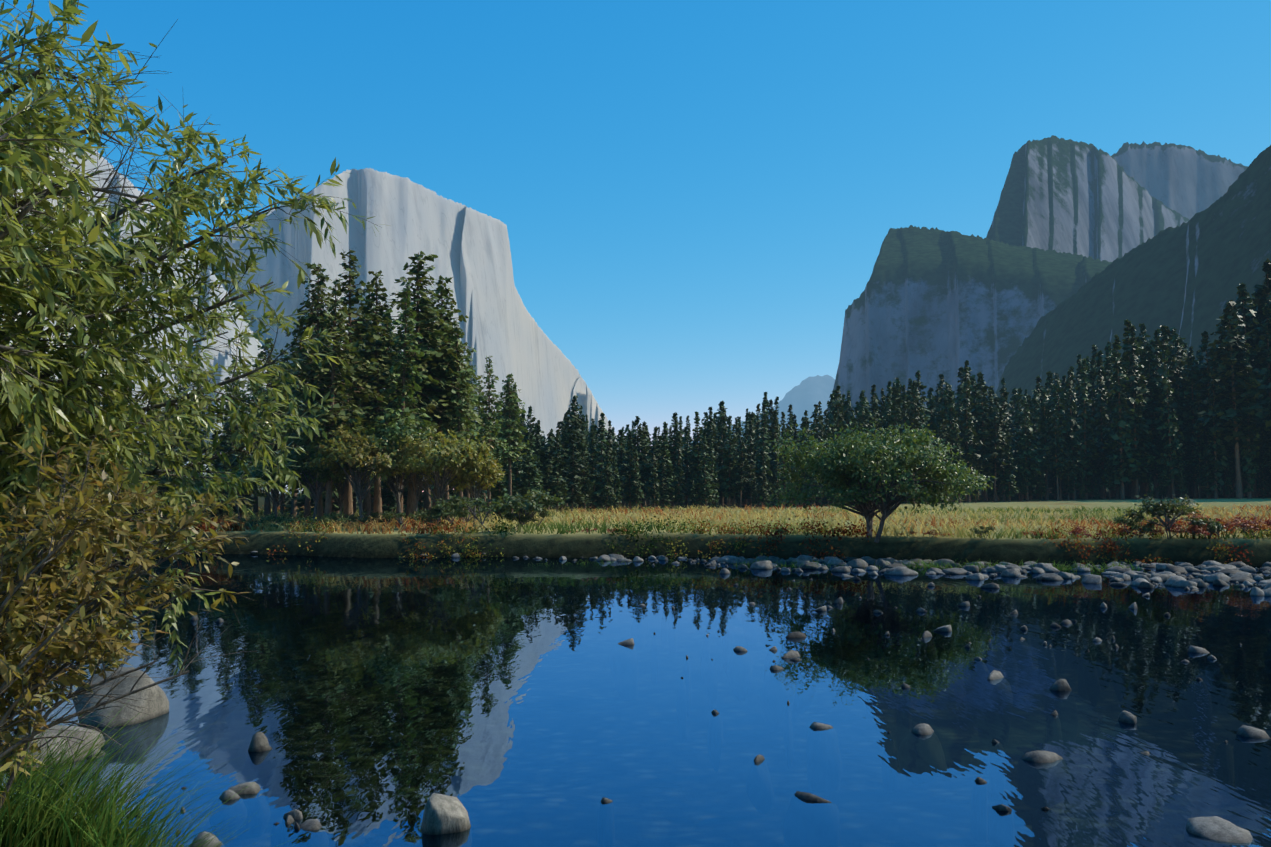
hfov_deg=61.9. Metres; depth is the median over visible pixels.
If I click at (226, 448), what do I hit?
tree
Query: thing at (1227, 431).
tree
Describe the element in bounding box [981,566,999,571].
bar rock
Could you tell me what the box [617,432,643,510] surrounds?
tree
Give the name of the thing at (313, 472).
broadleaf tree
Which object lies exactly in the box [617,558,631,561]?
bar rock
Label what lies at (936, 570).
bar rock
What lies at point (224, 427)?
tree
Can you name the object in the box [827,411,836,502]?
tree
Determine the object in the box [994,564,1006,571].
bar rock
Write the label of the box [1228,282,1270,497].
tree
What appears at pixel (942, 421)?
tree
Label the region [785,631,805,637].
rock
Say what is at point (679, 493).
tree
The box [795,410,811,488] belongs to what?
tree
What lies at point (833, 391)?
tree
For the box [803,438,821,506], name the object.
tree
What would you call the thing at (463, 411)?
conifer tree
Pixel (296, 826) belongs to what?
rock
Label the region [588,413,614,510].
tree
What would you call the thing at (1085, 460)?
tree
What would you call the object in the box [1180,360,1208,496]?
tree
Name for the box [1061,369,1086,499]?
tree
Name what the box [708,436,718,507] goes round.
tree
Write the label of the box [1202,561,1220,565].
bar rock
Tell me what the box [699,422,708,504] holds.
tree
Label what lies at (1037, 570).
bar rock
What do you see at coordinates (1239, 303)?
tree
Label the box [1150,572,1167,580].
bar rock
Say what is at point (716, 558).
bar rock
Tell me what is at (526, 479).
tree
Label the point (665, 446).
tree
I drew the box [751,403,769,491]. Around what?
tree
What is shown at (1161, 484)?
tree
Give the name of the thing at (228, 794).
rock
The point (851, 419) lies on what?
tree
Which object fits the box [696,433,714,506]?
tree
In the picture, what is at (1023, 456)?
tree
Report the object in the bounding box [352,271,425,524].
conifer tree
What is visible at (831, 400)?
tree
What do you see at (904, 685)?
rock
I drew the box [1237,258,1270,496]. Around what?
tree
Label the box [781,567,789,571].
bar rock
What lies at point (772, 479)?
tree
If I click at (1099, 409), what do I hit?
tree
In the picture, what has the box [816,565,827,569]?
bar rock
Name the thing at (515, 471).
tree
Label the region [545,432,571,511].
tree
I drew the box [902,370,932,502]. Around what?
tree
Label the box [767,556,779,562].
bar rock
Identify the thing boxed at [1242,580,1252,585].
bar rock
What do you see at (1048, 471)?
tree
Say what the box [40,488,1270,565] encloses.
ground
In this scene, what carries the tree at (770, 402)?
on the ground at (994, 550)
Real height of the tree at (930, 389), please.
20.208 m
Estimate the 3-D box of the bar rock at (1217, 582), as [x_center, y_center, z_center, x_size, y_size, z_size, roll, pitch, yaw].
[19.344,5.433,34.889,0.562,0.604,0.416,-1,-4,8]
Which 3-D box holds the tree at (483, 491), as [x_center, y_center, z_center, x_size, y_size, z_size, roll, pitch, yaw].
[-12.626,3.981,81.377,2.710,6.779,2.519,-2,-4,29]
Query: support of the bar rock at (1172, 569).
on the ground at (994, 550)
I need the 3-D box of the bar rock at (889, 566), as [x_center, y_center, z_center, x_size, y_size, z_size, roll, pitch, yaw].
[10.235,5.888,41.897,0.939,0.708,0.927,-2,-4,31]
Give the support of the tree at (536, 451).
on the ground at (994, 550)
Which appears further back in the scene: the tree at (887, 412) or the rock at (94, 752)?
the tree at (887, 412)
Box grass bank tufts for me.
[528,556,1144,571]
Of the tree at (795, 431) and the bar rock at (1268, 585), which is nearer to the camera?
the bar rock at (1268, 585)
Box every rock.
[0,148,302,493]
[12,725,104,769]
[73,667,168,726]
[87,748,104,757]
[190,831,222,846]
[197,168,617,443]
[219,789,239,799]
[229,782,260,794]
[248,732,271,751]
[283,809,302,818]
[285,815,293,824]
[294,822,299,829]
[299,819,321,830]
[421,793,470,834]
[451,553,459,557]
[596,555,610,560]
[601,797,612,802]
[608,554,623,559]
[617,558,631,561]
[618,638,633,644]
[633,556,642,561]
[658,555,667,559]
[688,375,834,446]
[709,556,719,560]
[717,556,729,562]
[720,568,730,573]
[727,558,739,563]
[733,646,746,650]
[739,558,755,564]
[750,560,772,568]
[754,754,764,762]
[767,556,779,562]
[770,665,783,669]
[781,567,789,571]
[782,650,799,658]
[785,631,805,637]
[789,657,801,660]
[792,556,812,561]
[794,791,830,802]
[798,555,818,560]
[798,561,809,567]
[800,562,819,568]
[810,722,832,728]
[814,606,826,610]
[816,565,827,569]
[824,557,838,563]
[827,559,843,564]
[829,225,1111,417]
[831,566,850,571]
[833,597,842,603]
[841,557,857,561]
[847,559,867,567]
[852,568,865,571]
[859,556,872,559]
[866,559,876,564]
[866,566,878,569]
[875,559,891,567]
[881,563,905,569]
[883,558,901,563]
[884,566,917,575]
[901,682,910,687]
[902,561,914,566]
[910,723,933,734]
[916,608,926,611]
[922,631,931,637]
[927,568,941,573]
[933,559,953,566]
[934,625,951,631]
[942,568,966,573]
[949,563,961,567]
[957,601,969,605]
[962,565,978,571]
[966,573,984,579]
[975,777,986,782]
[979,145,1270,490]
[980,583,999,587]
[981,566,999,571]
[986,135,1188,261]
[987,670,1003,679]
[992,804,1011,810]
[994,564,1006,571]
[1001,568,1020,576]
[1005,564,1021,569]
[1019,565,1031,569]
[1021,750,1062,762]
[1024,561,1036,564]
[1031,567,1044,572]
[1035,563,1059,571]
[1040,573,1062,580]
[1049,679,1071,690]
[1050,623,1060,626]
[1057,571,1073,578]
[1061,619,1071,623]
[1070,568,1090,571]
[1081,574,1101,583]
[1101,571,1115,573]
[1106,566,1122,571]
[1107,563,1125,567]
[1109,576,1121,581]
[1109,582,1127,585]
[1112,141,1247,219]
[1113,574,1130,580]
[1116,568,1131,572]
[1118,710,1136,723]
[1122,570,1137,577]
[1128,602,1137,608]
[1130,561,1142,565]
[1131,578,1148,585]
[1133,571,1150,577]
[1133,574,1149,581]
[1137,581,1153,587]
[1144,565,1155,567]
[1149,573,1177,580]
[1149,577,1162,581]
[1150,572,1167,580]
[1156,563,1173,569]
[1159,571,1175,574]
[1164,575,1185,585]
[1165,565,1187,572]
[1171,579,1197,587]
[1177,563,1193,566]
[1184,566,1199,571]
[1186,816,1252,842]
[1187,645,1208,652]
[1191,578,1207,586]
[1200,566,1224,570]
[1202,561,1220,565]
[1203,574,1228,582]
[1212,579,1229,585]
[1216,564,1236,568]
[1219,569,1242,574]
[1228,561,1247,567]
[1229,577,1255,581]
[1230,572,1252,578]
[1236,725,1269,738]
[1239,566,1255,571]
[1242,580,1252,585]
[1250,587,1263,595]
[1253,575,1264,579]
[1258,579,1270,584]
[1259,567,1270,569]
[1262,562,1270,566]
[1263,582,1270,589]
[1263,588,1270,595]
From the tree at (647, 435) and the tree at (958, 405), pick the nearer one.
the tree at (647, 435)
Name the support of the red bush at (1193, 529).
on the ground at (994, 550)
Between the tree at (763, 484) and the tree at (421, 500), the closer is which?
the tree at (421, 500)
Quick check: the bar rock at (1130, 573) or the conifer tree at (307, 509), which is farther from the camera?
the conifer tree at (307, 509)
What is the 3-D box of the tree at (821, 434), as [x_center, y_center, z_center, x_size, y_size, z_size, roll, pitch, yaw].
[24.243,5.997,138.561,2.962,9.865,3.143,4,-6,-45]
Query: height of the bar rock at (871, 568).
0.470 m
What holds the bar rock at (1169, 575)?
on the ground at (994, 550)
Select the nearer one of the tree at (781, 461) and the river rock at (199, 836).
the river rock at (199, 836)
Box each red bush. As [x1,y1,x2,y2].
[607,527,625,532]
[899,529,941,536]
[1020,529,1045,537]
[1066,523,1091,536]
[1097,529,1137,536]
[1111,524,1190,536]
[1167,511,1269,538]
[1186,524,1211,539]
[1188,512,1270,537]
[1219,515,1270,538]
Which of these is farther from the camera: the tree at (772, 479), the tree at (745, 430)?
the tree at (745, 430)
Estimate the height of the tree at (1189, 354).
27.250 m
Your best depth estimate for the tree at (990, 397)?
168.47 m
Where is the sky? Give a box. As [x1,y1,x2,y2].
[0,0,1270,491]
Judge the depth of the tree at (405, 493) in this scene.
77.78 m
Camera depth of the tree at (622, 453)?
127.00 m
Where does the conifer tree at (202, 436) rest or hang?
on the ground at (994, 550)
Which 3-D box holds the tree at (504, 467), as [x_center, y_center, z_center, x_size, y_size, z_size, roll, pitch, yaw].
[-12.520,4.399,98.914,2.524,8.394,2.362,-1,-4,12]
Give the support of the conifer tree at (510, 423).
on the ground at (994, 550)
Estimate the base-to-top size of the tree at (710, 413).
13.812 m
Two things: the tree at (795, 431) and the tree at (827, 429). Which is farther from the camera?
the tree at (795, 431)
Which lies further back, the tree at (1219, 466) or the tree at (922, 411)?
the tree at (1219, 466)
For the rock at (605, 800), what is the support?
on the ground at (994, 550)
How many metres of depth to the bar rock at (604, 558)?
47.55 m
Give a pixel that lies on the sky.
(694, 199)
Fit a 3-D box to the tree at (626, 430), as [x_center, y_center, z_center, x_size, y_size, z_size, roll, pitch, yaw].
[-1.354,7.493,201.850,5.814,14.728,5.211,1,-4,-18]
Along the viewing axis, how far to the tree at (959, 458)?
155.30 m
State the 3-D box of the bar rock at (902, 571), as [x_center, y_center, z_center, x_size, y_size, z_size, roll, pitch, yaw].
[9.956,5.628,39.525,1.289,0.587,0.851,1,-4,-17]
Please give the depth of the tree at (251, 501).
68.91 m
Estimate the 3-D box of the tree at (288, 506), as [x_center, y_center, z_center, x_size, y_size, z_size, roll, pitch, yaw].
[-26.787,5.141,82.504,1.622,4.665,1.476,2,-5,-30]
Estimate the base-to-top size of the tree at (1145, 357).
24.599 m
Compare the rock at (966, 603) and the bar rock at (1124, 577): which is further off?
the bar rock at (1124, 577)
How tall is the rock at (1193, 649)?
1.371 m
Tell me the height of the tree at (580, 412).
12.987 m
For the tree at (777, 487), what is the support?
on the ground at (994, 550)
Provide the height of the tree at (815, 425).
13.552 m
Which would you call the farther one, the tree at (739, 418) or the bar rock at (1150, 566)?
the tree at (739, 418)
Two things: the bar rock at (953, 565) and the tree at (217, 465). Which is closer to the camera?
the bar rock at (953, 565)
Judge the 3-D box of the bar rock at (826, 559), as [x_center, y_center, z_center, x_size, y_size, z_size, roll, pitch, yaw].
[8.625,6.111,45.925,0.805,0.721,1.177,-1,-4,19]
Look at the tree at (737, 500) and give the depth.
139.88 m
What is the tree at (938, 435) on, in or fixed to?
on the ground at (994, 550)
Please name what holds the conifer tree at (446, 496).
on the ground at (994, 550)
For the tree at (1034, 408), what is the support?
on the ground at (994, 550)
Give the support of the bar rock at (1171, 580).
on the ground at (994, 550)
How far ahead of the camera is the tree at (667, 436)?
166.40 m
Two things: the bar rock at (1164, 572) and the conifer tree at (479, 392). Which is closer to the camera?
the bar rock at (1164, 572)
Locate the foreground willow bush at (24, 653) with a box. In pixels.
[0,415,254,807]
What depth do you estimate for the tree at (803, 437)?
143.92 m
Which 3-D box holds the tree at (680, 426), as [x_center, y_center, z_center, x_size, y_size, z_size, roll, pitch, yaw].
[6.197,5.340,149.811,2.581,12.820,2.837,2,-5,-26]
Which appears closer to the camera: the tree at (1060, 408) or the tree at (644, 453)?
the tree at (644, 453)
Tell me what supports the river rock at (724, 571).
in the river water
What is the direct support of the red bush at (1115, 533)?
on the ground at (994, 550)
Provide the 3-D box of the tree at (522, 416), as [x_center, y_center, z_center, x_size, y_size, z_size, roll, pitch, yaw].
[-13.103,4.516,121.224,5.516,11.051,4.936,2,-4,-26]
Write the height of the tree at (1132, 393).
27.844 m
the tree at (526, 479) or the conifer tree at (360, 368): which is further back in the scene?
the tree at (526, 479)
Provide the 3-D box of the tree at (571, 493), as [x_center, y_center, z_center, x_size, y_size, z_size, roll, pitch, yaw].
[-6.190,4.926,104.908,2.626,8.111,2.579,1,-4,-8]
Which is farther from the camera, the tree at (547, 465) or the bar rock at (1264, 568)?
the tree at (547, 465)
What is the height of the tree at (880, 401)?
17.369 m
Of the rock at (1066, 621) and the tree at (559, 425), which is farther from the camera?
the tree at (559, 425)
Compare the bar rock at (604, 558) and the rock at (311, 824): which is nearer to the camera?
the rock at (311, 824)
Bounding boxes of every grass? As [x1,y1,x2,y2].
[0,703,311,846]
[6,503,1270,538]
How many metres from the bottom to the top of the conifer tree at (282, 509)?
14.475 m
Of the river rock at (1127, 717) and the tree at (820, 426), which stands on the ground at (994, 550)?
the tree at (820, 426)
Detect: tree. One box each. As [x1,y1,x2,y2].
[0,0,390,695]
[128,444,141,517]
[139,463,181,515]
[140,395,163,464]
[144,447,155,511]
[156,429,185,514]
[157,460,175,512]
[158,365,193,512]
[174,371,226,473]
[176,473,224,505]
[184,423,206,508]
[202,439,231,506]
[204,430,227,512]
[206,458,227,517]
[207,463,268,522]
[208,395,249,467]
[209,355,250,508]
[214,460,231,520]
[224,447,257,520]
[235,453,312,523]
[236,338,290,514]
[236,364,270,517]
[241,394,257,503]
[252,375,294,515]
[266,348,293,515]
[270,444,354,527]
[272,325,328,518]
[274,293,329,523]
[279,263,358,527]
[281,488,300,513]
[289,249,387,526]
[290,440,313,515]
[295,278,364,528]
[298,433,338,508]
[303,424,412,529]
[315,465,375,523]
[323,428,343,512]
[343,415,446,526]
[346,328,373,516]
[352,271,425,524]
[352,292,390,517]
[363,346,385,496]
[366,251,463,523]
[370,462,451,520]
[371,307,398,511]
[371,356,385,513]
[372,481,403,519]
[372,483,385,510]
[373,425,498,525]
[374,285,430,526]
[380,323,402,510]
[403,474,421,512]
[405,300,448,512]
[405,436,433,511]
[407,275,484,522]
[419,319,479,521]
[423,428,442,506]
[433,457,505,526]
[434,319,478,522]
[442,387,465,517]
[453,435,486,516]
[463,352,490,518]
[470,380,501,517]
[473,356,507,520]
[487,446,510,521]
[491,393,525,490]
[491,426,512,508]
[492,373,533,512]
[506,421,524,498]
[512,452,548,499]
[515,433,536,500]
[518,415,534,488]
[520,405,544,474]
[526,426,550,489]
[532,420,543,509]
[533,456,546,512]
[539,432,561,510]
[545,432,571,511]
[546,430,568,512]
[554,421,565,453]
[558,421,568,500]
[559,395,588,508]
[560,433,585,511]
[563,412,568,505]
[568,409,581,488]
[575,416,592,508]
[575,446,596,511]
[577,420,588,447]
[578,406,588,507]
[585,414,590,503]
[586,427,605,510]
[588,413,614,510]
[588,425,600,504]
[589,425,603,496]
[589,434,603,500]
[598,447,615,509]
[603,420,617,509]
[606,430,618,477]
[608,446,623,509]
[612,429,634,508]
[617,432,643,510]
[618,427,625,501]
[622,424,632,451]
[625,416,649,506]
[629,446,643,507]
[638,421,651,508]
[639,426,651,505]
[639,426,669,508]
[645,444,661,507]
[651,431,660,506]
[653,422,676,508]
[655,453,670,508]
[661,423,672,458]
[666,412,688,508]
[668,428,672,503]
[670,433,686,508]
[675,416,686,505]
[679,430,697,507]
[681,427,691,504]
[684,415,689,447]
[686,424,691,499]
[688,412,709,508]
[688,432,697,506]
[688,474,695,505]
[691,422,728,507]
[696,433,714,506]
[699,412,709,430]
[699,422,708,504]
[703,407,720,491]
[707,417,719,506]
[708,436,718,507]
[713,401,732,506]
[715,401,732,455]
[715,430,743,507]
[716,410,728,448]
[717,422,726,500]
[719,412,728,503]
[726,415,738,505]
[728,440,755,507]
[730,424,739,506]
[732,416,744,438]
[735,419,740,454]
[735,462,744,506]
[736,423,747,504]
[740,417,752,505]
[743,412,755,503]
[743,414,757,506]
[744,409,748,502]
[748,412,756,500]
[748,443,769,505]
[750,466,759,505]
[751,392,773,506]
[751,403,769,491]
[759,413,994,542]
[759,459,769,507]
[765,399,782,503]
[765,402,771,443]
[765,469,773,505]
[766,410,782,503]
[769,415,782,493]
[770,397,780,442]
[772,454,781,507]
[774,412,792,507]
[784,404,793,446]
[784,414,797,505]
[790,464,805,506]
[792,414,800,442]
[792,428,799,503]
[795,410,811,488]
[795,419,814,505]
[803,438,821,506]
[806,407,820,504]
[809,404,826,504]
[815,432,832,504]
[817,401,825,450]
[823,409,828,500]
[824,390,844,438]
[824,393,839,447]
[824,394,836,501]
[824,415,830,503]
[826,385,845,504]
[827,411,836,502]
[831,400,860,449]
[842,393,845,496]
[844,411,858,500]
[846,390,851,412]
[854,390,871,437]
[854,396,869,425]
[865,384,887,442]
[870,410,884,486]
[876,388,891,481]
[879,393,898,441]
[882,380,891,435]
[887,401,906,494]
[889,386,903,483]
[894,380,902,430]
[895,378,903,426]
[898,385,916,502]
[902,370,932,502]
[904,380,925,502]
[907,378,911,410]
[915,397,930,503]
[926,387,937,425]
[926,398,942,498]
[928,396,938,454]
[930,374,955,448]
[933,422,944,502]
[935,391,944,438]
[935,410,962,498]
[937,383,960,500]
[942,390,954,500]
[945,391,964,501]
[948,388,954,436]
[949,413,965,502]
[952,386,964,498]
[954,367,964,424]
[956,360,983,501]
[958,367,972,436]
[960,371,972,500]
[960,373,974,497]
[962,387,993,499]
[968,372,1005,500]
[969,375,987,463]
[971,466,980,502]
[977,397,1010,501]
[981,382,993,498]
[984,386,997,490]
[985,389,1006,500]
[994,378,1019,500]
[1000,443,1019,501]
[1002,406,1015,497]
[1006,388,1017,459]
[1010,393,1032,499]
[1010,402,1019,497]
[1011,401,1044,500]
[1013,387,1024,495]
[1013,410,1033,498]
[1022,395,1031,489]
[1024,398,1038,499]
[1030,389,1044,498]
[1030,393,1039,496]
[1031,375,1042,401]
[1031,387,1063,499]
[1031,388,1052,497]
[1033,383,1049,495]
[1042,379,1078,499]
[1042,408,1070,500]
[1044,371,1054,494]
[1044,404,1062,496]
[1048,467,1058,498]
[1051,373,1065,409]
[1058,381,1083,497]
[1061,366,1082,497]
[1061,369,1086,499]
[1061,375,1066,494]
[1062,446,1078,500]
[1073,359,1100,499]
[1073,378,1092,497]
[1074,354,1081,388]
[1074,362,1083,490]
[1076,356,1095,493]
[1080,472,1085,500]
[1087,350,1114,498]
[1087,359,1104,496]
[1088,370,1098,495]
[1090,344,1099,493]
[1091,356,1108,495]
[1093,475,1099,499]
[1094,471,1105,497]
[1097,357,1115,496]
[1098,356,1120,496]
[1099,459,1116,499]
[1102,334,1141,499]
[1102,344,1113,389]
[1103,341,1120,492]
[1104,364,1125,498]
[1109,319,1155,498]
[1110,352,1140,496]
[1117,325,1151,498]
[1121,384,1127,495]
[1122,342,1182,497]
[1135,323,1154,412]
[1135,351,1165,497]
[1138,349,1153,496]
[1147,329,1162,496]
[1150,339,1161,495]
[1153,325,1187,497]
[1155,350,1187,498]
[1156,339,1206,496]
[1156,459,1166,498]
[1159,326,1184,494]
[1161,327,1186,365]
[1168,347,1183,495]
[1175,341,1186,495]
[1175,356,1216,497]
[1178,457,1187,498]
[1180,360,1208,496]
[1181,331,1238,497]
[1181,400,1192,495]
[1182,343,1188,492]
[1182,370,1232,497]
[1185,350,1198,494]
[1191,301,1270,498]
[1203,345,1227,498]
[1215,361,1223,495]
[1218,304,1239,496]
[1218,319,1240,497]
[1222,453,1234,498]
[1224,300,1260,480]
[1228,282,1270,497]
[1231,290,1261,495]
[1234,349,1260,495]
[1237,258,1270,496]
[1238,285,1270,496]
[1238,302,1256,495]
[1239,350,1262,498]
[1247,296,1261,480]
[1247,303,1270,467]
[1256,296,1270,486]
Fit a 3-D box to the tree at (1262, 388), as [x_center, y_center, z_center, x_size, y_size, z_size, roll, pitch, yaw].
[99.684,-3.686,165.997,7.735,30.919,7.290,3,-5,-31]
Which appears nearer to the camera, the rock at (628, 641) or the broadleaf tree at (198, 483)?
the rock at (628, 641)
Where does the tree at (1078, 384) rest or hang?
on the ground at (994, 550)
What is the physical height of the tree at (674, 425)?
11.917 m
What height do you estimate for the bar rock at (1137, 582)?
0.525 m
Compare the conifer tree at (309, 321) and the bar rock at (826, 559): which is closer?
the bar rock at (826, 559)
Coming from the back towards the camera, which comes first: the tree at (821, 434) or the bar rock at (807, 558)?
the tree at (821, 434)
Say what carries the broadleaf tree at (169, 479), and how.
on the ground at (994, 550)
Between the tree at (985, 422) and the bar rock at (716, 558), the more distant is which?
the tree at (985, 422)
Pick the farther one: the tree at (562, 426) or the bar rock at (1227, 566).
the tree at (562, 426)
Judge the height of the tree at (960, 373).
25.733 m
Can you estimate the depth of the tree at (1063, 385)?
213.52 m
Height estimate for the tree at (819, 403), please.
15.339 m
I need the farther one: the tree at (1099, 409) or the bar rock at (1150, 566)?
the tree at (1099, 409)
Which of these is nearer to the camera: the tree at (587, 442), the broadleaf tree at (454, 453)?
the broadleaf tree at (454, 453)
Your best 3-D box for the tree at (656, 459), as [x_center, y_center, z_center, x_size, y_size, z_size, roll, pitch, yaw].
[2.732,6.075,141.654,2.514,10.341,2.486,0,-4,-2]
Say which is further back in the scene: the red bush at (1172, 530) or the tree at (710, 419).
the tree at (710, 419)
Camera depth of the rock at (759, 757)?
12.00 m
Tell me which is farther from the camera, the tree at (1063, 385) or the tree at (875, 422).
the tree at (1063, 385)
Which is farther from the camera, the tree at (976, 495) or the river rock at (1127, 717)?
the tree at (976, 495)
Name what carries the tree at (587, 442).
on the ground at (994, 550)
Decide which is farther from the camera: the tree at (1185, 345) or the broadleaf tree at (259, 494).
the tree at (1185, 345)
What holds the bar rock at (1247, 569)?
on the ground at (994, 550)
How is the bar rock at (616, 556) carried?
on the ground at (994, 550)
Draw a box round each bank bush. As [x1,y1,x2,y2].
[223,516,265,529]
[258,514,311,527]
[316,511,350,530]
[344,509,399,529]
[377,507,446,529]
[428,497,495,530]
[436,488,568,532]
[501,509,552,527]
[969,525,994,537]
[1110,515,1162,538]
[1122,494,1213,539]
[1190,517,1225,542]
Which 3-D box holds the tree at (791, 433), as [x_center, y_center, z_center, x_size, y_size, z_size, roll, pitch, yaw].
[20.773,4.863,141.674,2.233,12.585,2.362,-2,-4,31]
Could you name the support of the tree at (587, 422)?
on the ground at (994, 550)
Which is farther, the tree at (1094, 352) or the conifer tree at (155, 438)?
the tree at (1094, 352)
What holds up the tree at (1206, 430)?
on the ground at (994, 550)
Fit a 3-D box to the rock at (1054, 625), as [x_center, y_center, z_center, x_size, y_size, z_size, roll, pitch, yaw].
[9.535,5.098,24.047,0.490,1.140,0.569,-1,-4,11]
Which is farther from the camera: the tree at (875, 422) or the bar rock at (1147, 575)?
the tree at (875, 422)
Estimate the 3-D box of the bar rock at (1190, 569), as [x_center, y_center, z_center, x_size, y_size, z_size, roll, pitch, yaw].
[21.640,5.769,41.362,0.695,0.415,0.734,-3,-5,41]
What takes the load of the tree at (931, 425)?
on the ground at (994, 550)
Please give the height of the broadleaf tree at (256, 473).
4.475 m
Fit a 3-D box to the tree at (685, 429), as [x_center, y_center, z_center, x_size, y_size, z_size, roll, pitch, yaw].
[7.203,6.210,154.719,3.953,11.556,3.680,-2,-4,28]
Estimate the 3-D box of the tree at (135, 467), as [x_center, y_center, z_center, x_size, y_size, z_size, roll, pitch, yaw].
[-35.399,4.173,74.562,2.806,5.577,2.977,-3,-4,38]
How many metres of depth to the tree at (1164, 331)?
175.74 m
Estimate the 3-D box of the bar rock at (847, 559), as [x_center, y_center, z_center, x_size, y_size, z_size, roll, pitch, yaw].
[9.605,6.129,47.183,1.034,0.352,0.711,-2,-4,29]
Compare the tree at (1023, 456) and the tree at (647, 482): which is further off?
the tree at (1023, 456)
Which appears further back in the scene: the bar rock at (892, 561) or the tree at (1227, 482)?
the tree at (1227, 482)
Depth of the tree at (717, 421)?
189.13 m
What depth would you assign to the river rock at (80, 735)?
12.02 m
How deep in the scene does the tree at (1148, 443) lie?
169.12 m
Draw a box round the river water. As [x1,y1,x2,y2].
[0,553,1270,846]
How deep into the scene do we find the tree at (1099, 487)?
183.06 m
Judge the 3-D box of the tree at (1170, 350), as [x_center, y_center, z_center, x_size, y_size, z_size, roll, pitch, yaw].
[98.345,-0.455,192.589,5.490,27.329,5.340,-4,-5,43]
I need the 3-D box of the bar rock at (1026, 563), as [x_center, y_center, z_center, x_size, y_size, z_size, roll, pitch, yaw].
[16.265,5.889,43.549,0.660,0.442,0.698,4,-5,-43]
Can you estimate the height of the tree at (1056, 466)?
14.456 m
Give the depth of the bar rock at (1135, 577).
36.26 m
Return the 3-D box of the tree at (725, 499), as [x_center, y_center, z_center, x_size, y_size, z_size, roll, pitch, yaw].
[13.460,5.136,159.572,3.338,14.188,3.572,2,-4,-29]
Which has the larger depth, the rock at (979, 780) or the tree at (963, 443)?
the tree at (963, 443)
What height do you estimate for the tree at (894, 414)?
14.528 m
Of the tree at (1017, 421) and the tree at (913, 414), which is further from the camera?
the tree at (1017, 421)
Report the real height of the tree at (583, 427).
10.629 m
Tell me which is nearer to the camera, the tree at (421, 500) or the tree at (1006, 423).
the tree at (421, 500)
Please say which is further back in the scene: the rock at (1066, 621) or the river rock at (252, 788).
the rock at (1066, 621)
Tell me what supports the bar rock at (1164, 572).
on the ground at (994, 550)
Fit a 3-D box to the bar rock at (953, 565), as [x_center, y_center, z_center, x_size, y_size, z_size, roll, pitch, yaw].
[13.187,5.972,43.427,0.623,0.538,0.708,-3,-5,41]
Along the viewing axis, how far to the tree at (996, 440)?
160.06 m
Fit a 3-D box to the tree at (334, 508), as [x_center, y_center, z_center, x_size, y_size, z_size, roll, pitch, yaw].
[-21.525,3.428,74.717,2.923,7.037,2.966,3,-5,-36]
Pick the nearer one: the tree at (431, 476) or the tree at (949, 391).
the tree at (431, 476)
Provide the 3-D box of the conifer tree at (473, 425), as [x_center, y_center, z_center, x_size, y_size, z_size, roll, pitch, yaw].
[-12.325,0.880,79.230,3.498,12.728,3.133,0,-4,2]
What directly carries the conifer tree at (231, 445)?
on the ground at (994, 550)
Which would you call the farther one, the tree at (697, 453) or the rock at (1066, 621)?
the tree at (697, 453)
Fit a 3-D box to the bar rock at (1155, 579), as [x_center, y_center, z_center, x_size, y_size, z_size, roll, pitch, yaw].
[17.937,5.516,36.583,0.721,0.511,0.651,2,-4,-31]
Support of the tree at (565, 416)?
on the ground at (994, 550)
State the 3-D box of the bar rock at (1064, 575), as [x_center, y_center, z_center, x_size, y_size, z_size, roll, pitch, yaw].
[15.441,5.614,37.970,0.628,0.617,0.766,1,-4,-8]
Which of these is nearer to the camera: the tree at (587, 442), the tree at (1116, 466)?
the tree at (587, 442)
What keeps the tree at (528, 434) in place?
on the ground at (994, 550)
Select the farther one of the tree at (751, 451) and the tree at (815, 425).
the tree at (815, 425)
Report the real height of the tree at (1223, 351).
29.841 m
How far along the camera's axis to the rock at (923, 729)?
13.38 m
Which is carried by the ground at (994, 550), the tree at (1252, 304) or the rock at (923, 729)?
the tree at (1252, 304)
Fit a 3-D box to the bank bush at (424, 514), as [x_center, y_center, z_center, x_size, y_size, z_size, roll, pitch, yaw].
[-11.380,5.034,55.558,4.010,1.399,2.404,3,-5,-41]
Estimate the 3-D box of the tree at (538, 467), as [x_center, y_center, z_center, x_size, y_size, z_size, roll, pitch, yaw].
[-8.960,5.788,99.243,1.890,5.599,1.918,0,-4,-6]
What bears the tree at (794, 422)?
on the ground at (994, 550)
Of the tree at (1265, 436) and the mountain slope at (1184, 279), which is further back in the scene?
the mountain slope at (1184, 279)
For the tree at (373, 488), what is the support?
on the ground at (994, 550)
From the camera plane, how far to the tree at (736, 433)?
180.25 m
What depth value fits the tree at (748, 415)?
162.40 m
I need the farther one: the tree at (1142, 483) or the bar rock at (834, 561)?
the tree at (1142, 483)
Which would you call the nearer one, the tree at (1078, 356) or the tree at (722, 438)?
the tree at (722, 438)
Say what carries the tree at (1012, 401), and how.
on the ground at (994, 550)
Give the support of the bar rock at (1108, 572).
on the ground at (994, 550)
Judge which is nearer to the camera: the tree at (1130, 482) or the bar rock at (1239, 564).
the bar rock at (1239, 564)
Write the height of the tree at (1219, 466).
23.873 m

